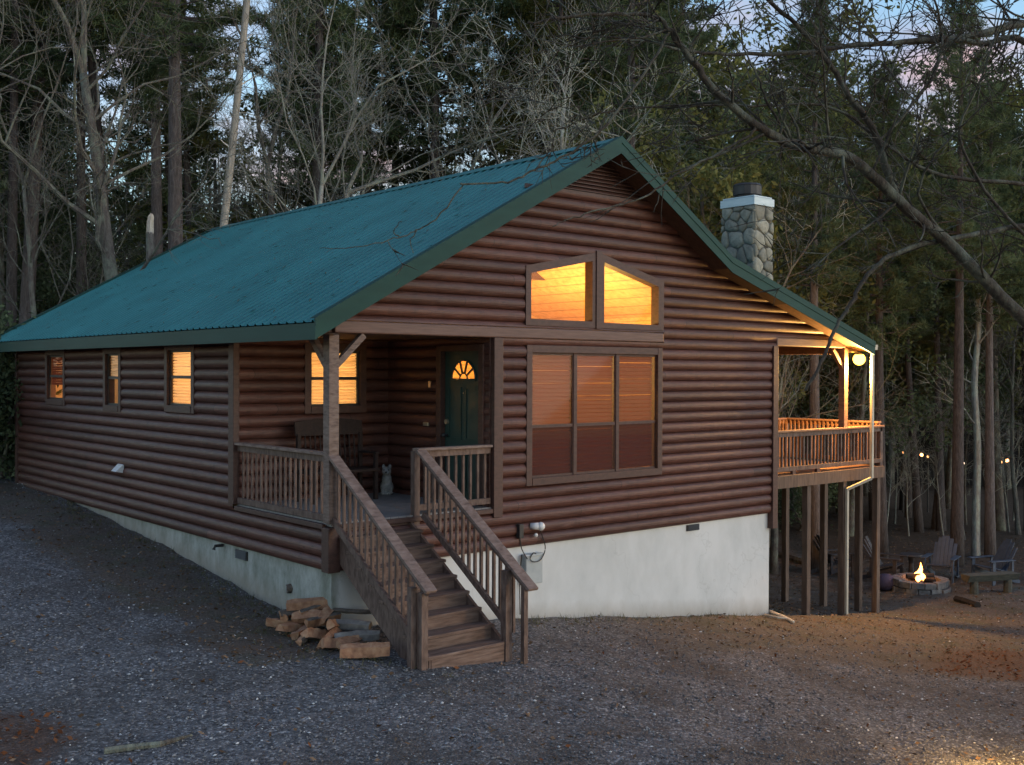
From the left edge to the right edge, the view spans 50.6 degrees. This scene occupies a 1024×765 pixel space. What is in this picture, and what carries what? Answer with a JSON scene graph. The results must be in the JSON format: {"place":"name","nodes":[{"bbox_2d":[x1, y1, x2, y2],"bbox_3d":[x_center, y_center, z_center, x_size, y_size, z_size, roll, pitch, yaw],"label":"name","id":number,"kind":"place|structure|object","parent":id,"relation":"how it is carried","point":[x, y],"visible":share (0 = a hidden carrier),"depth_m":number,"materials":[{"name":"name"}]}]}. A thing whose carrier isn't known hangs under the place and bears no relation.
{"place":"outdoors","nodes":[
{"label":"outdoors","id":0,"kind":"place"},
{"bbox_2d":[0,427,1023,764],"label":"ground","id":1,"kind":"structure","parent":0,"point":[228,675],"depth_m":13.63,"materials":[{"name":"grey gravel"}]},
{"bbox_2d":[0,295,23,476],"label":"evergreen bush","id":2,"kind":"object","parent":1,"relation":"on","point":[2,359],"visible":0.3,"depth_m":25.82,"materials":[{"name":"green plant"}]},
{"bbox_2d":[0,0,38,165],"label":"pine tree","id":3,"kind":"object","parent":1,"relation":"on","point":[6,100],"visible":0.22,"depth_m":35.79,"materials":[{"name":"green plant"}]},
{"bbox_2d":[0,302,61,479],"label":"evergreen bush","id":4,"kind":"object","parent":1,"relation":"on","point":[9,408],"visible":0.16,"depth_m":25.71,"materials":[{"name":"green plant"}]},
{"bbox_2d":[0,8,73,219],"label":"pine tree","id":5,"kind":"object","parent":1,"relation":"on","point":[25,131],"visible":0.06,"depth_m":44.58,"materials":[{"name":"green plant"}]},
{"bbox_2d":[0,227,75,322],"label":"evergreen tree","id":6,"kind":"object","parent":1,"relation":"on","point":[19,263],"visible":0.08,"depth_m":41.02,"materials":[{"name":"green plant"}]},
{"bbox_2d":[0,1,76,130],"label":"pine tree","id":7,"kind":"object","parent":1,"relation":"on","point":[30,107],"visible":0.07,"depth_m":42.20,"materials":[{"name":"green plant"}]},
{"bbox_2d":[19,0,67,323],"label":"pine tree","id":8,"kind":"object","parent":1,"relation":"on","point":[24,309],"visible":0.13,"depth_m":36.16,"materials":[{"name":"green plant"}]},
{"bbox_2d":[0,0,99,433],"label":"pine tree","id":9,"kind":"object","parent":1,"relation":"on","point":[42,69],"visible":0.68,"depth_m":33.89,"materials":[{"name":"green plant"}]},
{"bbox_2d":[3,109,109,276],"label":"evergreen tree","id":10,"kind":"object","parent":1,"relation":"on","point":[66,157],"visible":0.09,"depth_m":46.43,"materials":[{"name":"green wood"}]},
{"bbox_2d":[0,0,143,294],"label":"pine tree","id":11,"kind":"object","parent":1,"relation":"on","point":[64,79],"visible":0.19,"depth_m":37.79,"materials":[{"name":"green plant"}]},
{"bbox_2d":[0,110,150,323],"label":"evergreen tree","id":12,"kind":"object","parent":1,"relation":"on","point":[40,278],"visible":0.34,"depth_m":38.69,"materials":[{"name":"green plant"}]},
{"bbox_2d":[0,0,160,320],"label":"bare tree","id":13,"kind":"object","parent":1,"relation":"on","point":[28,231],"visible":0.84,"depth_m":27.76,"materials":[{"name":"grey wood"}]},
{"bbox_2d":[40,185,145,302],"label":"evergreen tree","id":14,"kind":"object","parent":1,"relation":"on","point":[90,254],"visible":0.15,"depth_m":38.28,"materials":[{"name":"green plant"}]},
{"bbox_2d":[20,0,168,280],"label":"pine tree","id":15,"kind":"object","parent":1,"relation":"on","point":[90,63],"visible":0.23,"depth_m":36.30,"materials":[{"name":"green plant"}]},
{"bbox_2d":[20,129,211,294],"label":"bare tree","id":16,"kind":"object","parent":1,"relation":"on","point":[102,275],"visible":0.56,"depth_m":35.23,"materials":[{"name":"grey wood"}]},
{"bbox_2d":[104,734,191,753],"bbox_3d":[-3.512,3.513,10.501,0.834,0.078,0.152,0,1,-27],"label":"fallen branch","id":17,"kind":"object","parent":1,"relation":"on","point":[122,748],"visible":1,"depth_m":10.44,"materials":[{"name":"wood"}]},
{"bbox_2d":[76,0,232,255],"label":"pine tree","id":18,"kind":"object","parent":1,"relation":"on","point":[153,72],"visible":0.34,"depth_m":35.01,"materials":[{"name":"green plant"}]},
{"bbox_2d":[0,0,340,280],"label":"bare tree","id":19,"kind":"object","parent":1,"relation":"on","point":[103,230],"visible":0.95,"depth_m":27.86,"materials":[{"name":"grey wood"}]},
{"bbox_2d":[99,0,250,244],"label":"pine tree","id":20,"kind":"object","parent":1,"relation":"on","point":[141,227],"visible":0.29,"depth_m":39.45,"materials":[{"name":"green plant"}]},
{"bbox_2d":[88,0,275,249],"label":"pine tree","id":21,"kind":"object","parent":1,"relation":"on","point":[198,43],"visible":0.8,"depth_m":30.88,"materials":[{"name":"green plant"}]},
{"bbox_2d":[109,0,266,238],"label":"pine tree","id":22,"kind":"object","parent":1,"relation":"on","point":[187,180],"visible":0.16,"depth_m":38.67,"materials":[{"name":"green plant"}]},
{"bbox_2d":[70,56,343,277],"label":"evergreen tree","id":23,"kind":"object","parent":1,"relation":"on","point":[251,216],"visible":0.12,"depth_m":40.91,"materials":[{"name":"green plant"}]},
{"bbox_2d":[73,0,393,250],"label":"bare tree","id":24,"kind":"object","parent":1,"relation":"on","point":[268,156],"visible":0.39,"depth_m":32.58,"materials":[{"name":"grey plant"}]},
{"bbox_2d":[220,0,259,226],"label":"dead tree","id":25,"kind":"object","parent":1,"relation":"on","point":[237,102],"visible":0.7,"depth_m":29.23,"materials":[{"name":"grey wood"}]},
{"bbox_2d":[246,0,353,212],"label":"pine tree","id":26,"kind":"object","parent":1,"relation":"on","point":[306,187],"visible":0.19,"depth_m":41.03,"materials":[{"name":"green plant"}]},
{"bbox_2d":[217,0,386,205],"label":"tree","id":27,"kind":"object","parent":1,"relation":"on","point":[341,15],"visible":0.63,"depth_m":36.29,"materials":[{"name":"grey plant"}]},
{"bbox_2d":[242,0,374,157],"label":"pine tree","id":28,"kind":"object","parent":1,"relation":"on","point":[270,72],"visible":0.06,"depth_m":42.69,"materials":[{"name":"green plant"}]},
{"bbox_2d":[183,0,502,210],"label":"bare tree","id":29,"kind":"object","parent":1,"relation":"on","point":[323,179],"visible":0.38,"depth_m":30.18,"materials":[{"name":"grey plant"}]},
{"bbox_2d":[296,0,429,192],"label":"pine tree","id":30,"kind":"object","parent":1,"relation":"on","point":[381,157],"visible":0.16,"depth_m":40.06,"materials":[{"name":"green plant"}]},
{"bbox_2d":[339,642,389,657],"bbox_3d":[-1.847,3.345,13.595,0.634,0.167,0.261,-3,10,-7],"label":"firewood log","id":31,"kind":"object","parent":1,"relation":"on","point":[364,650],"visible":1,"depth_m":13.51,"materials":[{"name":"brown wood"}]},
{"bbox_2d":[169,0,606,233],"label":"bare tree","id":32,"kind":"object","parent":1,"relation":"on","point":[376,181],"visible":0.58,"depth_m":30.70,"materials":[{"name":"grey plant"}]},
{"bbox_2d":[326,0,463,191],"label":"pine tree","id":33,"kind":"object","parent":1,"relation":"on","point":[397,164],"visible":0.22,"depth_m":40.70,"materials":[{"name":"green plant"}]},
{"bbox_2d":[3,100,825,451],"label":"wood","id":34,"kind":"object","parent":1,"relation":"on","point":[165,214],"depth_m":71.53,"materials":[{"name":"green plant"}]},
{"bbox_2d":[340,0,516,176],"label":"pine tree","id":35,"kind":"object","parent":1,"relation":"on","point":[390,22],"visible":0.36,"depth_m":37.94,"materials":[{"name":"green plant"}]},
{"bbox_2d":[357,0,515,178],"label":"pine tree","id":36,"kind":"object","parent":1,"relation":"on","point":[412,11],"visible":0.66,"depth_m":37.44,"materials":[{"name":"green plant"}]},
{"bbox_2d":[0,136,884,670],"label":"log cabin","id":37,"kind":"object","parent":1,"relation":"on","point":[570,418],"visible":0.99,"depth_m":18.39,"materials":[{"name":"brown wood"}]},
{"bbox_2d":[45,349,67,405],"bbox_3d":[-9.827,-0.111,23.491,0.205,1.190,1.270,0,1,-41],"label":"window","id":38,"kind":"structure","parent":37,"relation":"in","point":[53,377],"depth_m":23.65,"materials":[{"name":"brown wood"}]},
{"bbox_2d":[103,347,123,411],"bbox_3d":[-7.659,-0.058,20.957,0.205,1.230,0.920,0,1,-41],"label":"window","id":39,"kind":"structure","parent":37,"relation":"in","point":[110,371],"depth_m":21.13,"materials":[{"name":"brown wood"}]},
{"bbox_2d":[164,344,197,413],"bbox_3d":[-5.638,-0.077,18.593,0.205,1.190,1.220,0,1,-41],"label":"window","id":40,"kind":"structure","parent":37,"relation":"in","point":[174,378],"depth_m":18.70,"materials":[{"name":"brown wood"}]},
{"bbox_2d":[303,343,366,413],"bbox_3d":[-2.996,-0.068,18.192,1.190,1.160,0.205,0,1,-41],"label":"window","id":41,"kind":"structure","parent":37,"relation":"in","point":[352,390],"depth_m":18.31,"materials":[{"name":"brown wood"}]},
{"bbox_2d":[294,418,379,504],"bbox_3d":[-2.830,1.244,17.551,1.260,1.330,0.600,0,1,-41],"label":"porch bench","id":42,"kind":"object","parent":37,"relation":"on","point":[310,428],"visible":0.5,"depth_m":17.71,"materials":[{"name":"brown wood"}]},
{"bbox_2d":[442,351,477,499],"bbox_3d":[-0.799,0.699,17.292,0.128,2.400,0.979,0,1,-44],"label":"front door","id":43,"kind":"structure","parent":37,"relation":"in","point":[461,394],"depth_m":17.34,"materials":[{"name":"green paint"}]},
{"bbox_2d":[524,345,662,485],"bbox_3d":[1.391,0.518,18.227,3.200,2.240,0.205,0,1,-41],"label":"window","id":44,"kind":"structure","parent":37,"relation":"in","point":[580,435],"depth_m":18.17,"materials":[{"name":"brown glass"}]},
{"bbox_2d":[523,251,663,330],"bbox_3d":[1.407,-1.552,18.190,3.250,1.300,0.200,0,1,-41],"label":"gable window","id":45,"kind":"structure","parent":37,"relation":"in","point":[595,263],"depth_m":18.10,"materials":[{"name":"brown glass"}]},
{"bbox_2d":[371,33,539,190],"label":"evergreen tree","id":46,"kind":"object","parent":1,"relation":"on","point":[452,160],"visible":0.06,"depth_m":39.35,"materials":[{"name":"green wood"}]},
{"bbox_2d":[306,0,611,185],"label":"bare tree","id":47,"kind":"object","parent":1,"relation":"on","point":[486,135],"visible":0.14,"depth_m":33.32,"materials":[{"name":"grey wood"}]},
{"bbox_2d":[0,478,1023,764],"bbox_3d":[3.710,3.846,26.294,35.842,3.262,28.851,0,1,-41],"label":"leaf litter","id":48,"kind":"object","parent":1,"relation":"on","point":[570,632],"visible":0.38,"depth_m":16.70,"materials":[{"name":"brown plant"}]},
{"bbox_2d":[0,529,1023,764],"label":"rusty leaf litter","id":49,"kind":"object","parent":1,"relation":"on","point":[47,714],"visible":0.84,"depth_m":13.20,"materials":[{"name":"brown plant"}]},
{"bbox_2d":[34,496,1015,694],"bbox_3d":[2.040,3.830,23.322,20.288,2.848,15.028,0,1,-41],"label":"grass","id":50,"kind":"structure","parent":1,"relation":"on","point":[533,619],"depth_m":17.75,"materials":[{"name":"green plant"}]},
{"bbox_2d":[462,0,624,150],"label":"pine tree","id":51,"kind":"object","parent":1,"relation":"on","point":[515,15],"visible":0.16,"depth_m":38.95,"materials":[{"name":"green plant"}]},
{"bbox_2d":[478,0,627,161],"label":"pine tree","id":52,"kind":"object","parent":1,"relation":"on","point":[527,5],"visible":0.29,"depth_m":36.64,"materials":[{"name":"green plant"}]},
{"bbox_2d":[389,0,726,175],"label":"evergreen tree","id":53,"kind":"object","parent":1,"relation":"on","point":[524,69],"visible":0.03,"depth_m":41.18,"materials":[{"name":"green plant"}]},
{"bbox_2d":[393,0,740,181],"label":"bare tree","id":54,"kind":"object","parent":1,"relation":"on","point":[561,137],"visible":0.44,"depth_m":30.10,"materials":[{"name":"grey plant"}]},
{"bbox_2d":[488,100,766,232],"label":"evergreen tree","id":55,"kind":"object","parent":1,"relation":"on","point":[681,160],"visible":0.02,"depth_m":37.15,"materials":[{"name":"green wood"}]},
{"bbox_2d":[545,0,722,148],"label":"pine tree","id":56,"kind":"object","parent":1,"relation":"on","point":[671,56],"visible":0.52,"depth_m":34.34,"materials":[{"name":"green plant"}]},
{"bbox_2d":[463,0,804,200],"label":"evergreen tree","id":57,"kind":"object","parent":1,"relation":"on","point":[738,61],"visible":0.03,"depth_m":41.49,"materials":[{"name":"green plant"}]},
{"bbox_2d":[556,0,716,231],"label":"evergreen tree","id":58,"kind":"object","parent":1,"relation":"on","point":[621,101],"depth_m":35.92,"materials":[{"name":"green plant"}]},
{"bbox_2d":[320,0,1023,390],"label":"overhanging tree","id":59,"kind":"object","parent":1,"relation":"on","point":[890,188],"visible":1,"depth_m":10.85,"materials":[{"name":"brown plant"}]},
{"bbox_2d":[612,0,740,189],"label":"pine tree","id":60,"kind":"object","parent":1,"relation":"on","point":[731,45],"visible":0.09,"depth_m":43.70,"materials":[{"name":"green plant"}]},
{"bbox_2d":[573,134,841,413],"bbox_3d":[5.238,-1.638,36.929,10.520,14.305,10.750,1,1,33],"label":"evergreen tree","id":61,"kind":"object","parent":1,"relation":"on","point":[770,193],"visible":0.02,"depth_m":34.58,"materials":[{"name":"green plant"}]},
{"bbox_2d":[545,86,893,365],"bbox_3d":[5.733,-1.520,32.913,9.990,14.034,8.854,0,1,-36],"label":"evergreen tree","id":62,"kind":"object","parent":1,"relation":"on","point":[705,175],"visible":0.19,"depth_m":31.48,"materials":[{"name":"green plant"}]},
{"bbox_2d":[602,1,888,232],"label":"evergreen tree","id":63,"kind":"object","parent":1,"relation":"on","point":[841,70],"visible":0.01,"depth_m":41.56,"materials":[{"name":"green plant"}]},
{"bbox_2d":[682,71,833,426],"bbox_3d":[8.050,-2.822,42.370,7.939,16.523,10.891,1,1,29],"label":"evergreen tree","id":64,"kind":"object","parent":1,"relation":"on","point":[752,103],"visible":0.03,"depth_m":38.64,"materials":[{"name":"green plant"}]},
{"bbox_2d":[616,94,935,454],"bbox_3d":[8.784,-2.266,39.463,11.042,15.667,9.925,0,1,-9],"label":"evergreen tree","id":65,"kind":"object","parent":1,"relation":"on","point":[903,341],"visible":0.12,"depth_m":37.94,"materials":[{"name":"green plant"}]},
{"bbox_2d":[648,0,911,287],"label":"evergreen tree","id":66,"kind":"object","parent":1,"relation":"on","point":[893,52],"visible":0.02,"depth_m":43.78,"materials":[{"name":"green plant"}]},
{"bbox_2d":[680,114,901,547],"bbox_3d":[8.396,-1.730,33.945,6.266,14.671,12.291,0,1,-7],"label":"bare tree","id":67,"kind":"object","parent":1,"relation":"on","point":[807,369],"visible":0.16,"depth_m":34.12,"materials":[{"name":"brown plant"}]},
{"bbox_2d":[675,140,920,573],"bbox_3d":[7.248,-0.720,29.589,7.571,12.534,5.583,0,1,24],"label":"bare tree","id":68,"kind":"object","parent":1,"relation":"on","point":[773,563],"visible":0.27,"depth_m":29.36,"materials":[{"name":"plant"}]},
{"bbox_2d":[682,0,919,210],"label":"evergreen tree","id":69,"kind":"object","parent":1,"relation":"on","point":[786,48],"visible":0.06,"depth_m":46.89,"materials":[{"name":"green plant"}]},
{"bbox_2d":[778,425,852,531],"bbox_3d":[10.152,3.400,38.107,3.581,4.174,3.627,0,1,7],"label":"evergreen bush","id":70,"kind":"object","parent":1,"relation":"on","point":[796,507],"visible":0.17,"depth_m":37.45,"materials":[{"name":"green plant"}]},
{"bbox_2d":[756,0,877,572],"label":"pine tree","id":71,"kind":"object","parent":1,"relation":"on","point":[814,400],"visible":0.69,"depth_m":30.37,"materials":[{"name":"green plant"}]},
{"bbox_2d":[780,176,930,510],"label":"evergreen tree","id":72,"kind":"object","parent":1,"relation":"on","point":[914,385],"visible":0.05,"depth_m":41.78,"materials":[{"name":"green plant"}]},
{"bbox_2d":[830,170,894,520],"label":"pine tree","id":73,"kind":"object","parent":1,"relation":"on","point":[869,484],"visible":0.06,"depth_m":41.14,"materials":[{"name":"green plant"}]},
{"bbox_2d":[776,185,967,433],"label":"bare tree","id":74,"kind":"object","parent":1,"relation":"on","point":[854,377],"visible":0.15,"depth_m":39.20,"materials":[{"name":"brown wood"}]},
{"bbox_2d":[724,117,1023,499],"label":"evergreen tree","id":75,"kind":"object","parent":1,"relation":"on","point":[925,353],"visible":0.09,"depth_m":39.52,"materials":[{"name":"green plant"}]},
{"bbox_2d":[818,51,941,557],"bbox_3d":[11.188,-2.178,32.844,3.701,15.551,3.695,1,1,28],"label":"pine tree","id":76,"kind":"object","parent":1,"relation":"on","point":[897,300],"visible":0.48,"depth_m":32.80,"materials":[{"name":"green plant"}]},
{"bbox_2d":[862,536,907,578],"bbox_3d":[10.053,4.777,29.316,1.088,1.157,0.870,1,1,34],"label":"garden chair","id":77,"kind":"object","parent":1,"relation":"on","point":[894,566],"visible":0.74,"depth_m":29.27,"materials":[{"name":"grey paint"}]},
{"bbox_2d":[754,41,1018,439],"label":"evergreen tree","id":78,"kind":"object","parent":1,"relation":"on","point":[844,107],"visible":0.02,"depth_m":47.13,"materials":[{"name":"green plant"}]},
{"bbox_2d":[778,186,1007,536],"bbox_3d":[12.080,-0.608,37.326,8.822,12.643,6.136,2,1,42],"label":"evergreen tree","id":79,"kind":"object","parent":1,"relation":"on","point":[866,367],"visible":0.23,"depth_m":36.84,"materials":[{"name":"green plant"}]},
{"bbox_2d":[762,14,1023,487],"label":"evergreen tree","id":80,"kind":"object","parent":1,"relation":"on","point":[890,453],"visible":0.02,"depth_m":55.67,"materials":[{"name":"green plant"}]},
{"bbox_2d":[864,133,948,532],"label":"pine tree","id":81,"kind":"object","parent":1,"relation":"on","point":[917,502],"visible":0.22,"depth_m":38.52,"materials":[{"name":"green plant"}]},
{"bbox_2d":[892,290,940,517],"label":"pine tree","id":82,"kind":"object","parent":1,"relation":"on","point":[910,489],"visible":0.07,"depth_m":43.03,"materials":[{"name":"green plant"}]},
{"bbox_2d":[884,389,949,535],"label":"bare tree","id":83,"kind":"object","parent":1,"relation":"on","point":[907,488],"visible":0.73,"depth_m":37.45,"materials":[{"name":"grey plant"}]},
{"bbox_2d":[891,573,950,594],"bbox_3d":[10.438,5.167,27.715,1.464,0.344,1.459,0,1,-41],"label":"fire pit","id":84,"kind":"object","parent":1,"relation":"on","point":[902,583],"visible":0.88,"depth_m":27.20,"materials":[{"name":"grey stone"}]},
{"bbox_2d":[839,79,1023,483],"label":"evergreen tree","id":85,"kind":"object","parent":1,"relation":"on","point":[985,145],"visible":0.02,"depth_m":54.55,"materials":[{"name":"green plant"}]},
{"bbox_2d":[907,400,972,534],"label":"bare tree","id":86,"kind":"object","parent":1,"relation":"on","point":[936,462],"visible":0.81,"depth_m":37.69,"materials":[{"name":"grey plant"}]},
{"bbox_2d":[920,535,960,583],"bbox_3d":[11.648,4.784,29.342,0.870,1.157,1.088,1,1,34],"label":"garden chair","id":87,"kind":"object","parent":1,"relation":"on","point":[942,545],"visible":0.98,"depth_m":29.50,"materials":[{"name":"blue paint"}]},
{"bbox_2d":[906,122,982,530],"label":"pine tree","id":88,"kind":"object","parent":1,"relation":"on","point":[941,484],"visible":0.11,"depth_m":39.50,"materials":[{"name":"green plant"}]},
{"bbox_2d":[911,249,982,528],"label":"pine tree","id":89,"kind":"object","parent":1,"relation":"on","point":[933,520],"visible":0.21,"depth_m":39.99,"materials":[{"name":"green plant"}]},
{"bbox_2d":[879,0,1023,566],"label":"pine tree","id":90,"kind":"object","parent":1,"relation":"on","point":[957,505],"visible":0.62,"depth_m":31.44,"materials":[{"name":"green plant"}]},
{"bbox_2d":[887,211,1019,508],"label":"evergreen tree","id":91,"kind":"object","parent":1,"relation":"on","point":[948,479],"visible":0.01,"depth_m":47.12,"materials":[{"name":"green plant"}]},
{"bbox_2d":[893,158,1023,530],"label":"evergreen tree","id":92,"kind":"object","parent":1,"relation":"on","point":[1000,513],"visible":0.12,"depth_m":39.89,"materials":[{"name":"green plant"}]},
{"bbox_2d":[913,86,1023,555],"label":"bare tree","id":93,"kind":"object","parent":1,"relation":"on","point":[975,520],"visible":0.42,"depth_m":33.02,"materials":[{"name":"grey plant"}]},
{"bbox_2d":[917,301,1020,539],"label":"bare tree","id":94,"kind":"object","parent":1,"relation":"on","point":[984,353],"visible":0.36,"depth_m":37.24,"materials":[{"name":"plant"}]},
{"bbox_2d":[915,25,1023,488],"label":"evergreen tree","id":95,"kind":"object","parent":1,"relation":"on","point":[1006,374],"visible":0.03,"depth_m":58.02,"materials":[{"name":"green plant"}]},
{"bbox_2d":[927,174,1023,534],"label":"bare tree","id":96,"kind":"object","parent":1,"relation":"on","point":[1015,498],"visible":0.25,"depth_m":38.58,"materials":[{"name":"plant"}]},
{"bbox_2d":[932,138,1023,369],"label":"evergreen tree","id":97,"kind":"object","parent":1,"relation":"on","point":[1019,353],"visible":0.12,"depth_m":37.51,"materials":[{"name":"green plant"}]},
{"bbox_2d":[933,77,1023,557],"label":"pine tree","id":98,"kind":"object","parent":1,"relation":"on","point":[989,529],"visible":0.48,"depth_m":32.90,"materials":[{"name":"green plant"}]},
{"bbox_2d":[961,571,1019,594],"bbox_3d":[11.991,5.058,27.145,1.500,0.550,0.352,0,1,-16],"label":"log bench","id":99,"kind":"object","parent":1,"relation":"on","point":[1005,577],"visible":0.93,"depth_m":27.02,"materials":[{"name":"wood"}]},
{"bbox_2d":[967,539,1019,585],"bbox_3d":[12.817,4.755,28.743,1.088,1.157,0.870,0,1,-21],"label":"garden chair","id":100,"kind":"object","parent":1,"relation":"on","point":[999,561],"visible":0.91,"depth_m":28.78,"materials":[{"name":"blue paint"}]},
{"bbox_2d":[973,124,1023,485],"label":"pine tree","id":101,"kind":"object","parent":1,"relation":"on","point":[1019,132],"visible":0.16,"depth_m":39.87,"materials":[{"name":"green plant"}]},
{"bbox_2d":[55,0,1023,244],"label":"sky","id":102,"kind":"structure","parent":0,"point":[1017,7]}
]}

